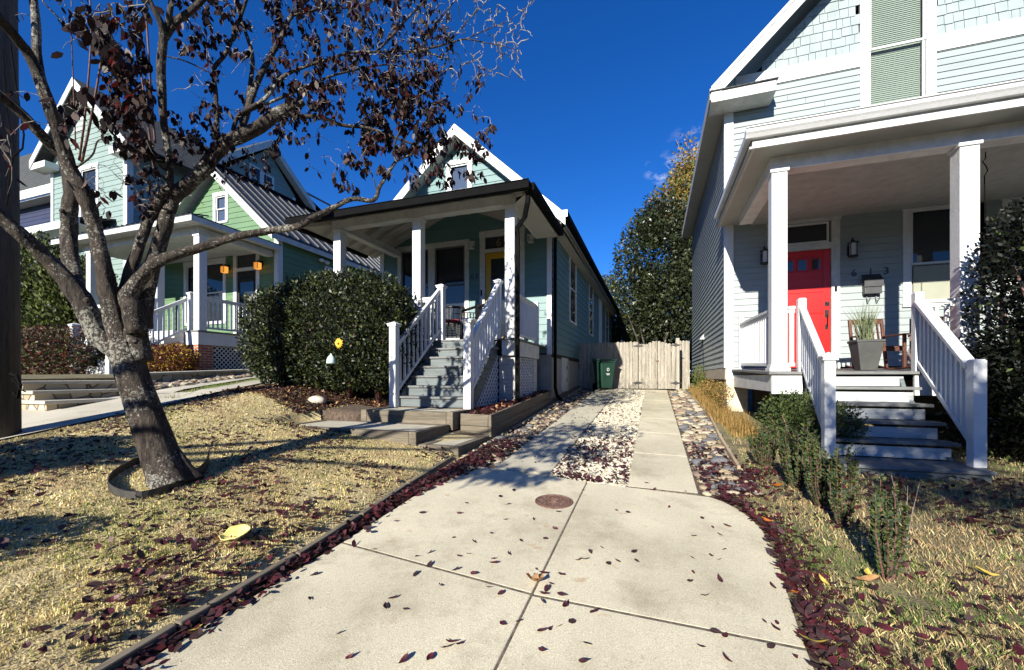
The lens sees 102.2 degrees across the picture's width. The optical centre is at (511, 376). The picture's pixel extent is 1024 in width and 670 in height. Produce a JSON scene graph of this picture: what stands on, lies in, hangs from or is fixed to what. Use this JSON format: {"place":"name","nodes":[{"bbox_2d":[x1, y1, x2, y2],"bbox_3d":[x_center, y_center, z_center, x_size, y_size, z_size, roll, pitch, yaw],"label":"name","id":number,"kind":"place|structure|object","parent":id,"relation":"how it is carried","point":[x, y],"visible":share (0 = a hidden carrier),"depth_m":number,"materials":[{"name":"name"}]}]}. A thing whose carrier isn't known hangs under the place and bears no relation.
{"place":"outdoors","nodes":[
{"label":"outdoors","id":0,"kind":"place"},
{"bbox_2d":[0,375,269,438],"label":"neighbour driveway","id":1,"kind":"structure","parent":0,"point":[35,420],"depth_m":5.49,"materials":[{"name":"white concrete"}]},
{"bbox_2d":[147,607,165,613],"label":"fallen leaf","id":2,"kind":"object","parent":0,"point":[158,611],"visible":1,"depth_m":1.88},
{"bbox_2d":[159,377,258,397],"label":"neighbour grass","id":3,"kind":"structure","parent":0,"point":[214,386],"depth_m":7.31,"materials":[{"name":"plant"}]},
{"bbox_2d":[18,0,789,370],"label":"sky","id":4,"kind":"structure","parent":0,"point":[601,102],"materials":[{"name":"blue"}]},
{"bbox_2d":[0,369,1023,669],"bbox_3d":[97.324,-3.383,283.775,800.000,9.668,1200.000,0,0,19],"label":"ground","id":5,"kind":"structure","parent":0,"point":[350,411],"depth_m":2.75,"materials":[{"name":"plant"}]},
{"bbox_2d":[0,0,25,439],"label":"utility pole","id":6,"kind":"object","parent":5,"relation":"on","point":[11,385],"visible":0.89,"depth_m":4.35,"materials":[{"name":"brown wood"}]},
{"bbox_2d":[20,153,50,249],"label":"navy house","id":7,"kind":"structure","parent":5,"relation":"on","point":[34,211],"depth_m":20.73,"materials":[{"name":"paint"}]},
{"bbox_2d":[37,645,47,652],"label":"fallen leaf","id":8,"kind":"object","parent":5,"relation":"on","point":[42,649],"visible":1,"depth_m":1.60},
{"bbox_2d":[21,373,114,380],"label":"raised yard","id":9,"kind":"structure","parent":5,"relation":"on","point":[50,377],"depth_m":6.95,"materials":[{"name":"concrete"}]},
{"bbox_2d":[20,230,59,321],"bbox_3d":[-15.906,-2.446,13.913,3.086,4.992,2.739,0,0,19],"label":"arborvitae","id":10,"kind":"object","parent":9,"relation":"on","point":[26,291],"visible":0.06,"depth_m":13.44,"materials":[{"name":"green plant"}]},
{"bbox_2d":[21,323,96,374],"bbox_3d":[-10.903,-0.557,9.473,3.764,1.385,1.179,0,0,19],"label":"rose bush","id":11,"kind":"object","parent":9,"relation":"on","point":[42,352],"visible":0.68,"depth_m":9.00,"materials":[{"name":"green plant"}]},
{"bbox_2d":[21,250,119,370],"bbox_3d":[-13.554,-1.959,12.882,2.997,4.018,2.735,0,0,19],"label":"arborvitae","id":12,"kind":"object","parent":9,"relation":"on","point":[55,308],"visible":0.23,"depth_m":12.11,"materials":[{"name":"green plant"}]},
{"bbox_2d":[89,331,155,366],"bbox_3d":[-9.444,-0.595,10.005,2.194,1.401,0.994,0,0,19],"label":"laurel bush","id":13,"kind":"object","parent":9,"relation":"on","point":[100,357],"visible":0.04,"depth_m":9.82,"materials":[{"name":"green plant"}]},
{"bbox_2d":[147,342,200,371],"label":"bronze shrub","id":14,"kind":"object","parent":9,"relation":"on","point":[180,357],"visible":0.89,"depth_m":9.67,"materials":[{"name":"orange plant"}]},
{"bbox_2d":[80,634,88,640],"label":"fallen leaf","id":15,"kind":"object","parent":5,"relation":"on","point":[84,637],"visible":1,"depth_m":1.68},
{"bbox_2d":[88,632,96,646],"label":"fallen leaf","id":16,"kind":"object","parent":5,"relation":"on","point":[93,638],"visible":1,"depth_m":1.67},
{"bbox_2d":[21,380,164,410],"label":"stone steps","id":17,"kind":"structure","parent":5,"relation":"on","point":[45,395],"depth_m":5.90,"materials":[{"name":"stone"}]},
{"bbox_2d":[105,594,122,601],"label":"fallen leaf","id":18,"kind":"object","parent":5,"relation":"on","point":[112,598],"visible":1,"depth_m":1.92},
{"bbox_2d":[128,634,140,639],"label":"fallen leaf","id":19,"kind":"object","parent":5,"relation":"on","point":[134,637],"visible":1,"depth_m":1.77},
{"bbox_2d":[107,446,209,499],"bbox_3d":[-2.926,0.776,3.377,0.642,0.253,0.909,0,0,-9],"label":"tree ring","id":20,"kind":"object","parent":5,"relation":"on","point":[161,490],"visible":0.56,"depth_m":3.10,"materials":[{"name":"black plastic"}]},
{"bbox_2d":[25,78,330,285],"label":"mint house","id":21,"kind":"structure","parent":5,"relation":"on","point":[282,178],"depth_m":15.43,"materials":[{"name":"paint"}]},
{"bbox_2d":[78,162,98,216],"bbox_3d":[-15.678,-6.864,15.319,1.204,1.995,0.109,0,0,19],"label":"window","id":22,"kind":"structure","parent":21,"relation":"in","point":[86,168],"depth_m":15.32,"materials":[{"name":"white paint"}]},
{"bbox_2d":[249,163,261,183],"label":"window","id":23,"kind":"structure","parent":21,"relation":"in","point":[256,168],"depth_m":19.32,"materials":[{"name":"glass"}]},
{"bbox_2d":[262,172,273,189],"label":"window","id":24,"kind":"structure","parent":21,"relation":"in","point":[271,179],"depth_m":19.89,"materials":[{"name":"glass"}]},
{"bbox_2d":[150,369,251,383],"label":"stone wall","id":25,"kind":"structure","parent":5,"relation":"on","point":[171,376],"depth_m":8.45,"materials":[{"name":"stone"}]},
{"bbox_2d":[154,372,252,389],"bbox_3d":[-6.317,0.044,8.970,0.648,0.492,5.094,0,0,-7],"label":"gravel strip","id":26,"kind":"object","parent":5,"relation":"on","point":[161,385],"visible":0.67,"depth_m":8.04,"materials":[{"name":"gravel"}]},
{"bbox_2d":[51,163,379,373],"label":"green cottage","id":27,"kind":"structure","parent":5,"relation":"on","point":[199,299],"depth_m":12.50,"materials":[{"name":"green paint"}]},
{"bbox_2d":[183,257,226,325],"bbox_3d":[-9.918,-2.723,13.344,1.944,2.090,0.109,0,0,19],"label":"window","id":28,"kind":"structure","parent":27,"relation":"in","point":[216,280],"depth_m":13.27,"materials":[{"name":"glass"}]},
{"bbox_2d":[212,191,227,223],"bbox_3d":[-9.232,-5.355,13.108,0.674,1.002,0.109,0,0,19],"label":"window","id":29,"kind":"structure","parent":27,"relation":"in","point":[220,205],"depth_m":13.16,"materials":[{"name":"white paint"}]},
{"bbox_2d":[219,264,229,273],"bbox_3d":[-8.916,-3.365,12.842,0.200,0.290,0.250,0,0,19],"label":"wall lantern","id":30,"kind":"object","parent":27,"relation":"attached to","point":[225,269],"depth_m":12.78,"materials":[{"name":"glass"}]},
{"bbox_2d":[252,260,262,269],"bbox_3d":[-7.611,-3.365,12.394,0.200,0.290,0.250,0,0,19],"label":"wall lantern","id":31,"kind":"object","parent":27,"relation":"attached to","point":[257,264],"depth_m":12.32,"materials":[{"name":"glass"}]},
{"bbox_2d":[0,383,452,669],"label":"lawn leaf litter","id":32,"kind":"object","parent":5,"relation":"on","point":[4,541],"visible":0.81,"depth_m":3.16,"materials":[{"name":"plant"}]},
{"bbox_2d":[103,607,114,614],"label":"fallen leaf","id":33,"kind":"object","parent":32,"relation":"on","point":[108,610],"visible":1,"depth_m":1.83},
{"bbox_2d":[179,593,188,601],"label":"fallen leaf","id":34,"kind":"object","parent":32,"relation":"on","point":[184,597],"visible":1,"depth_m":1.98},
{"bbox_2d":[219,524,250,541],"bbox_3d":[-1.690,0.962,2.519,0.169,0.076,0.160,0,0,44],"label":"frisbee","id":35,"kind":"object","parent":5,"relation":"on","point":[238,531],"visible":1,"depth_m":2.54,"materials":[{"name":"plastic"}]},
{"bbox_2d":[0,0,534,488],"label":"front tree","id":36,"kind":"object","parent":5,"relation":"on","point":[118,326],"visible":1,"depth_m":3.37,"materials":[{"name":"brown plant"}]},
{"bbox_2d":[91,456,452,669],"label":"edging timber","id":37,"kind":"object","parent":5,"relation":"on","point":[117,661],"visible":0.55,"depth_m":2.11,"materials":[{"name":"wood"}]},
{"bbox_2d":[115,451,478,669],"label":"edge leaf litter","id":38,"kind":"object","parent":5,"relation":"on","point":[177,637],"visible":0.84,"depth_m":2.13,"materials":[{"name":"plant"}]},
{"bbox_2d":[222,382,408,413],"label":"mulch leaf litter","id":39,"kind":"object","parent":5,"relation":"on","point":[265,389],"visible":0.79,"depth_m":6.79,"materials":[{"name":"plant"}]},
{"bbox_2d":[308,395,325,403],"bbox_3d":[-3.137,0.378,6.642,0.297,0.158,0.206,0,0,19],"label":"garden rock","id":40,"kind":"object","parent":5,"relation":"on","point":[316,399],"visible":0.84,"depth_m":6.57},
{"bbox_2d":[231,264,424,402],"bbox_3d":[-3.310,-0.737,7.494,3.547,2.475,1.565,0,0,19],"label":"clipped hedge","id":41,"kind":"object","parent":5,"relation":"on","point":[297,325],"visible":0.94,"depth_m":6.99,"materials":[{"name":"green plant"}]},
{"bbox_2d":[326,336,335,363],"bbox_3d":[-2.812,-0.491,6.420,0.140,0.570,0.140,0,0,19],"label":"hanging feeder","id":42,"kind":"object","parent":41,"relation":"hanging from","point":[331,359],"visible":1,"depth_m":6.38,"materials":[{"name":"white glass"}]},
{"bbox_2d":[294,419,448,445],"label":"step platform","id":43,"kind":"structure","parent":5,"relation":"on","point":[414,434],"depth_m":5.26,"materials":[{"name":"grey concrete"}]},
{"bbox_2d":[361,406,473,429],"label":"step platform","id":44,"kind":"structure","parent":5,"relation":"on","point":[451,417],"depth_m":5.92,"materials":[{"name":"grey concrete"}]},
{"bbox_2d":[285,124,622,408],"bbox_3d":[0.812,-2.705,15.369,6.025,6.711,18.398,0,0,19],"label":"aqua bungalow","id":45,"kind":"object","parent":5,"relation":"on","point":[546,297],"visible":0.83,"depth_m":9.01,"materials":[{"name":"paint"}]},
{"bbox_2d":[397,239,469,339],"bbox_3d":[-2.005,-2.120,10.414,2.054,2.472,0.100,0,0,19],"label":"double window","id":46,"kind":"structure","parent":45,"relation":"in","point":[446,263],"depth_m":10.33,"materials":[{"name":"glass"}]},
{"bbox_2d":[434,306,464,339],"bbox_3d":[-1.347,-1.138,8.922,0.673,0.897,0.655,0,0,-1],"label":"chair","id":47,"kind":"object","parent":45,"relation":"on","point":[453,322],"visible":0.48,"depth_m":8.66,"materials":[{"name":"metal"}]},
{"bbox_2d":[445,157,472,190],"bbox_3d":[-1.299,-4.768,10.176,0.724,1.155,0.109,0,0,19],"label":"window","id":48,"kind":"structure","parent":45,"relation":"in","point":[464,163],"depth_m":10.20,"materials":[{"name":"white paint"}]},
{"bbox_2d":[468,241,474,249],"bbox_3d":[-0.981,-3.185,9.962,0.130,0.210,0.150,0,0,19],"label":"wall lantern","id":49,"kind":"object","parent":45,"relation":"attached to","point":[471,243],"depth_m":9.91,"materials":[{"name":"black metal"}]},
{"bbox_2d":[461,303,485,338],"bbox_3d":[-0.609,-1.138,8.450,0.655,0.897,0.673,0,0,-36],"label":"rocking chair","id":50,"kind":"object","parent":45,"relation":"on","point":[478,307],"visible":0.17,"depth_m":8.53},
{"bbox_2d":[486,252,504,337],"bbox_3d":[-0.227,-1.845,9.835,0.850,2.250,0.030,0,0,19],"label":"front door","id":51,"kind":"structure","parent":45,"relation":"in","point":[495,262],"depth_m":9.88,"materials":[{"name":"yellow paint"}]},
{"bbox_2d":[569,256,576,325],"bbox_3d":[1.723,-2.471,11.699,0.058,1.939,0.990,0,0,19],"label":"window","id":52,"kind":"structure","parent":45,"relation":"in","point":[572,267],"depth_m":11.66,"materials":[{"name":"white paint"}]},
{"bbox_2d":[588,284,593,336],"bbox_3d":[2.891,-2.450,15.104,0.058,1.899,0.990,0,0,19],"label":"window","id":53,"kind":"structure","parent":45,"relation":"in","point":[591,292],"depth_m":15.22,"materials":[{"name":"white paint"}]},
{"bbox_2d":[599,298,601,342],"bbox_3d":[3.783,-2.000,17.679,0.034,2.700,0.900,0,0,19],"label":"side door","id":54,"kind":"structure","parent":45,"relation":"in","point":[600,302],"depth_m":17.58,"materials":[{"name":"white paint"}]},
{"bbox_2d":[605,308,608,342],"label":"window","id":55,"kind":"structure","parent":45,"relation":"in","point":[606,311],"depth_m":20.50,"materials":[{"name":"white paint"}]},
{"bbox_2d":[419,435,488,457],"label":"step platform","id":56,"kind":"structure","parent":5,"relation":"on","point":[459,448],"depth_m":4.93,"materials":[{"name":"grey concrete"}]},
{"bbox_2d":[401,438,523,496],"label":"cobble leaf litter","id":57,"kind":"object","parent":5,"relation":"on","point":[454,473],"visible":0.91,"depth_m":4.33,"materials":[{"name":"plant"}]},
{"bbox_2d":[135,465,813,669],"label":"driveway slab","id":58,"kind":"structure","parent":5,"relation":"on","point":[287,624],"depth_m":2.10,"materials":[{"name":"concrete"}]},
{"bbox_2d":[526,573,543,580],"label":"fallen leaf","id":59,"kind":"object","parent":58,"relation":"on","point":[534,577],"visible":1,"depth_m":2.21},
{"bbox_2d":[535,494,572,508],"bbox_3d":[0.341,1.017,3.351,0.310,0.030,0.310,1,4,19],"label":"utility cover","id":60,"kind":"object","parent":58,"relation":"on","point":[553,501],"visible":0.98,"depth_m":3.34,"materials":[{"name":"metal"}]},
{"bbox_2d":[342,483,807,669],"bbox_3d":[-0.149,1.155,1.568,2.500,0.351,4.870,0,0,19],"label":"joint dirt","id":61,"kind":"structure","parent":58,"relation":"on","point":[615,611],"depth_m":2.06,"materials":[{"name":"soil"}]},
{"bbox_2d":[460,390,550,438],"bbox_3d":[0.098,0.575,7.467,0.464,0.544,3.719,0,0,19],"label":"garden planter","id":62,"kind":"object","parent":5,"relation":"on","point":[499,422],"visible":0.73,"depth_m":6.08,"materials":[{"name":"wood"}]},
{"bbox_2d":[465,388,549,414],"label":"planter leaf litter","id":63,"kind":"object","parent":62,"relation":"in","point":[492,408],"visible":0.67,"depth_m":6.66,"materials":[{"name":"plant"}]},
{"bbox_2d":[460,390,594,465],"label":"pebbles","id":64,"kind":"object","parent":5,"relation":"on","point":[525,439],"visible":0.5,"depth_m":6.30,"materials":[{"name":"beige stone"}]},
{"bbox_2d":[495,388,618,475],"bbox_3d":[1.493,0.693,8.269,0.580,0.707,8.612,0,0,19],"label":"driveway strip","id":65,"kind":"object","parent":5,"relation":"on","point":[596,401],"visible":0.78,"depth_m":5.53,"materials":[{"name":"grey concrete"}]},
{"bbox_2d":[476,389,612,468],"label":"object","id":66,"kind":"object","parent":65,"relation":"on","point":[553,433],"visible":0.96,"depth_m":6.63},
{"bbox_2d":[592,359,616,389],"bbox_3d":[2.651,-0.074,11.946,0.516,0.911,0.575,0,0,-19],"label":"wheelie bin","id":67,"kind":"object","parent":65,"relation":"on","point":[603,372],"visible":0.98,"depth_m":11.76,"materials":[{"name":"green plastic"}]},
{"bbox_2d":[579,341,637,388],"bbox_3d":[2.903,-0.350,12.481,1.734,1.398,0.064,0,0,19],"label":"picket fence","id":68,"kind":"object","parent":5,"relation":"on","point":[621,352],"visible":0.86,"depth_m":12.39,"materials":[{"name":"brown wood"}]},
{"bbox_2d":[601,274,641,374],"bbox_3d":[6.093,-2.755,23.609,3.552,6.658,3.441,0,0,19],"label":"evergreen tree","id":69,"kind":"object","parent":5,"relation":"on","point":[617,333],"visible":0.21,"depth_m":23.04,"materials":[{"name":"green plant"}]},
{"bbox_2d":[609,190,692,383],"bbox_3d":[7.662,-4.300,20.706,5.391,9.748,4.792,0,0,39],"label":"evergreen tree","id":70,"kind":"object","parent":5,"relation":"on","point":[653,298],"visible":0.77,"depth_m":19.96,"materials":[{"name":"green plant"}]},
{"bbox_2d":[613,305,692,381],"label":"woodland","id":71,"kind":"object","parent":5,"relation":"on","point":[690,341],"visible":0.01,"depth_m":26.81,"materials":[{"name":"green plant"}]},
{"bbox_2d":[634,338,679,389],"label":"wooden gate","id":72,"kind":"structure","parent":5,"relation":"on","point":[668,377],"depth_m":11.98,"materials":[{"name":"brown wood"}]},
{"bbox_2d":[628,389,697,492],"bbox_3d":[2.736,0.725,7.763,0.580,0.718,8.762,0,0,19],"label":"driveway strip","id":73,"kind":"object","parent":5,"relation":"on","point":[660,460],"visible":0.9,"depth_m":4.88,"materials":[{"name":"concrete"}]},
{"bbox_2d":[645,153,695,341],"bbox_3d":[10.016,-6.071,24.038,4.574,13.290,3.004,0,0,19],"label":"autumn tree","id":74,"kind":"object","parent":5,"relation":"on","point":[680,183],"visible":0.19,"depth_m":23.68,"materials":[{"name":"yellow plant"}]},
{"bbox_2d":[675,341,689,388],"bbox_3d":[5.160,-0.359,12.511,0.404,1.475,0.024,0,0,19],"label":"picket fence","id":75,"kind":"object","parent":5,"relation":"on","point":[684,365],"visible":0.56,"depth_m":12.49,"materials":[{"name":"brown wood"}]},
{"bbox_2d":[665,131,699,382],"bbox_3d":[10.843,-7.398,25.944,3.301,15.702,2.356,0,0,19],"label":"autumn tree","id":76,"kind":"object","parent":5,"relation":"on","point":[694,149],"visible":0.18,"depth_m":25.70,"materials":[{"name":"yellow plant"}]},
{"bbox_2d":[690,458,709,464],"bbox_3d":[2.042,0.926,4.488,0.207,0.076,0.132,-2,7,26],"label":"river stone","id":77,"kind":"object","parent":5,"relation":"on","point":[696,461],"visible":0.56,"depth_m":4.46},
{"bbox_2d":[680,388,740,471],"bbox_3d":[3.566,0.647,7.817,0.183,0.646,7.907,0,0,18],"label":"edging board","id":78,"kind":"object","parent":5,"relation":"on","point":[731,455],"visible":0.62,"depth_m":5.29,"materials":[{"name":"brown wood"}]},
{"bbox_2d":[690,363,734,402],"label":"weed foliage","id":79,"kind":"object","parent":5,"relation":"on","point":[706,386],"visible":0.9,"depth_m":8.23,"materials":[{"name":"yellow plant"}]},
{"bbox_2d":[669,391,763,494],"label":"pebbles","id":80,"kind":"object","parent":5,"relation":"on","point":[712,449],"visible":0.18,"depth_m":4.89,"materials":[{"name":"beige stone"}]},
{"bbox_2d":[710,457,728,462],"bbox_3d":[2.214,0.896,4.412,0.194,0.076,0.124,-5,-8,27],"label":"river stone","id":81,"kind":"object","parent":5,"relation":"on","point":[717,459],"visible":0.76,"depth_m":4.38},
{"bbox_2d":[688,384,760,438],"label":"dry weeds","id":82,"kind":"object","parent":5,"relation":"on","point":[720,413],"visible":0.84,"depth_m":6.58,"materials":[{"name":"plant"}]},
{"bbox_2d":[684,442,766,496],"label":"stone bed leaf litter","id":83,"kind":"object","parent":5,"relation":"on","point":[719,486],"visible":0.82,"depth_m":3.97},
{"bbox_2d":[717,475,738,480],"bbox_3d":[2.017,0.945,3.856,0.186,0.054,0.123,-4,-4,19],"label":"river stone","id":84,"kind":"object","parent":5,"relation":"on","point":[729,477],"visible":0.75,"depth_m":3.82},
{"bbox_2d":[747,430,777,467],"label":"young boxwood","id":85,"kind":"object","parent":5,"relation":"on","point":[757,445],"visible":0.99,"depth_m":4.20,"materials":[{"name":"green plant"}]},
{"bbox_2d":[774,421,820,488],"bbox_3d":[2.515,0.682,3.645,0.346,0.598,0.333,0,0,37],"label":"young boxwood","id":86,"kind":"object","parent":5,"relation":"on","point":[795,469],"visible":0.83,"depth_m":3.59,"materials":[{"name":"green plant"}]},
{"bbox_2d":[713,466,890,669],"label":"verge leaf litter","id":87,"kind":"object","parent":5,"relation":"on","point":[823,649],"visible":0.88,"depth_m":2.16,"materials":[{"name":"plant"}]},
{"bbox_2d":[751,388,872,456],"bbox_3d":[3.405,0.533,4.825,1.053,0.800,1.032,0,0,19],"label":"boxwood shrub","id":88,"kind":"object","parent":5,"relation":"on","point":[786,417],"visible":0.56,"depth_m":4.76,"materials":[{"name":"green plant"}]},
{"bbox_2d":[803,443,840,509],"bbox_3d":[2.393,0.766,3.188,0.237,0.498,0.233,0,0,41],"label":"young boxwood","id":89,"kind":"object","parent":5,"relation":"on","point":[819,490],"visible":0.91,"depth_m":3.16,"materials":[{"name":"green plant"}]},
{"bbox_2d":[826,446,859,527],"bbox_3d":[2.292,0.759,2.863,0.176,0.559,0.163,0,0,-24],"label":"young boxwood","id":90,"kind":"object","parent":5,"relation":"on","point":[841,514],"visible":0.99,"depth_m":2.83,"materials":[{"name":"green plant"}]},
{"bbox_2d":[682,0,1023,481],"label":"grey house","id":91,"kind":"structure","parent":5,"relation":"on","point":[877,129],"depth_m":6.75,"materials":[{"name":"paint"}]},
{"bbox_2d":[760,246,767,264],"bbox_3d":[4.665,-2.246,7.621,0.170,0.342,0.195,0,0,19],"label":"wall lantern","id":92,"kind":"object","parent":91,"relation":"attached to","point":[764,257],"depth_m":7.57,"materials":[{"name":"brown metal"}]},
{"bbox_2d":[787,249,829,367],"bbox_3d":[5.290,-1.229,7.519,0.850,2.123,0.099,0,0,19],"label":"front door","id":93,"kind":"structure","parent":91,"relation":"in","point":[808,272],"depth_m":7.48,"materials":[{"name":"red paint"}]},
{"bbox_2d":[847,237,858,257],"bbox_3d":[5.932,-2.256,7.187,0.170,0.342,0.195,0,0,19],"label":"wall lantern","id":94,"kind":"object","parent":91,"relation":"attached to","point":[852,249],"depth_m":7.16,"materials":[{"name":"brown metal"}]},
{"bbox_2d":[844,301,885,370],"bbox_3d":[4.672,-0.579,5.491,0.491,0.989,0.527,0,0,19],"label":"plant pot","id":95,"kind":"object","parent":91,"relation":"on","point":[866,348],"visible":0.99,"depth_m":5.45,"materials":[{"name":"concrete"}]},
{"bbox_2d":[861,274,883,301],"bbox_3d":[6.218,-1.538,7.126,0.270,0.489,0.125,0,0,19],"label":"mailbox","id":96,"kind":"object","parent":91,"relation":"attached to","point":[872,284],"visible":1,"depth_m":7.09,"materials":[{"name":"grey metal"}]},
{"bbox_2d":[845,319,910,369],"bbox_3d":[5.283,-0.485,5.983,0.491,0.765,0.706,0,0,11],"label":"rocking chair","id":97,"kind":"object","parent":91,"relation":"on","point":[903,348],"visible":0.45,"depth_m":6.08,"materials":[{"name":"brown wood"}]},
{"bbox_2d":[859,0,936,106],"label":"upper window","id":98,"kind":"structure","parent":91,"relation":"in","point":[898,38],"depth_m":7.16,"materials":[{"name":"white paint"}]},
{"bbox_2d":[902,204,949,306],"bbox_3d":[7.116,-2.070,6.910,0.964,1.772,0.109,0,0,19],"label":"window","id":99,"kind":"structure","parent":91,"relation":"in","point":[926,230],"depth_m":6.98,"materials":[{"name":"glass"}]},
{"bbox_2d":[908,316,949,368],"bbox_3d":[5.952,-0.488,5.857,0.491,0.765,0.706,0,0,44],"label":"rocking chair","id":100,"kind":"object","parent":91,"relation":"on","point":[942,319],"visible":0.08,"depth_m":5.85,"materials":[{"name":"brown wood"}]},
{"bbox_2d":[982,152,987,222],"bbox_3d":[5.999,-2.400,5.238,0.061,0.900,0.011,0,0,19],"label":"hanging hook","id":101,"kind":"object","parent":91,"relation":"hanging from","point":[984,190],"visible":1,"depth_m":5.24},
{"bbox_2d":[1001,197,1023,294],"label":"window","id":102,"kind":"structure","parent":91,"relation":"in","point":[1005,202],"depth_m":6.60,"materials":[{"name":"glass"}]},
{"bbox_2d":[853,574,879,580],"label":"fallen leaf","id":103,"kind":"object","parent":5,"relation":"on","point":[868,577],"visible":1,"depth_m":2.16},
{"bbox_2d":[720,455,1023,669],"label":"grass leaf litter","id":104,"kind":"object","parent":5,"relation":"on","point":[961,664],"depth_m":2.11,"materials":[{"name":"plant"}]},
{"bbox_2d":[724,427,1023,669],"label":"verge grass","id":105,"kind":"structure","parent":5,"relation":"on","point":[972,645],"depth_m":2.25,"materials":[{"name":"plant"}]},
{"bbox_2d":[869,473,909,581],"bbox_3d":[2.002,0.807,2.217,0.163,0.560,0.150,0,0,-10],"label":"young boxwood","id":106,"kind":"object","parent":5,"relation":"on","point":[887,565],"visible":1,"depth_m":2.19,"materials":[{"name":"green plant"}]},
{"bbox_2d":[891,475,919,545],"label":"bare twig","id":107,"kind":"object","parent":5,"relation":"on","point":[906,539],"visible":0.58,"depth_m":2.56,"materials":[{"name":"brown plant"}]},
{"bbox_2d":[933,195,1023,466],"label":"holly bush","id":108,"kind":"object","parent":5,"relation":"on","point":[1003,356],"visible":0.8,"depth_m":4.19,"materials":[{"name":"green plant"}]},
{"bbox_2d":[975,566,998,575],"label":"fallen leaf","id":109,"kind":"object","parent":5,"relation":"on","point":[985,571],"visible":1,"depth_m":2.19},
{"bbox_2d":[549,389,644,486],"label":"white gravel","id":110,"kind":"structure","parent":0,"point":[631,397],"depth_m":5.71,"materials":[{"name":"gravel"}]},
{"bbox_2d":[548,406,642,483],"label":"gravel leaf litter","id":111,"kind":"object","parent":110,"relation":"on","point":[604,462],"visible":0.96,"depth_m":4.57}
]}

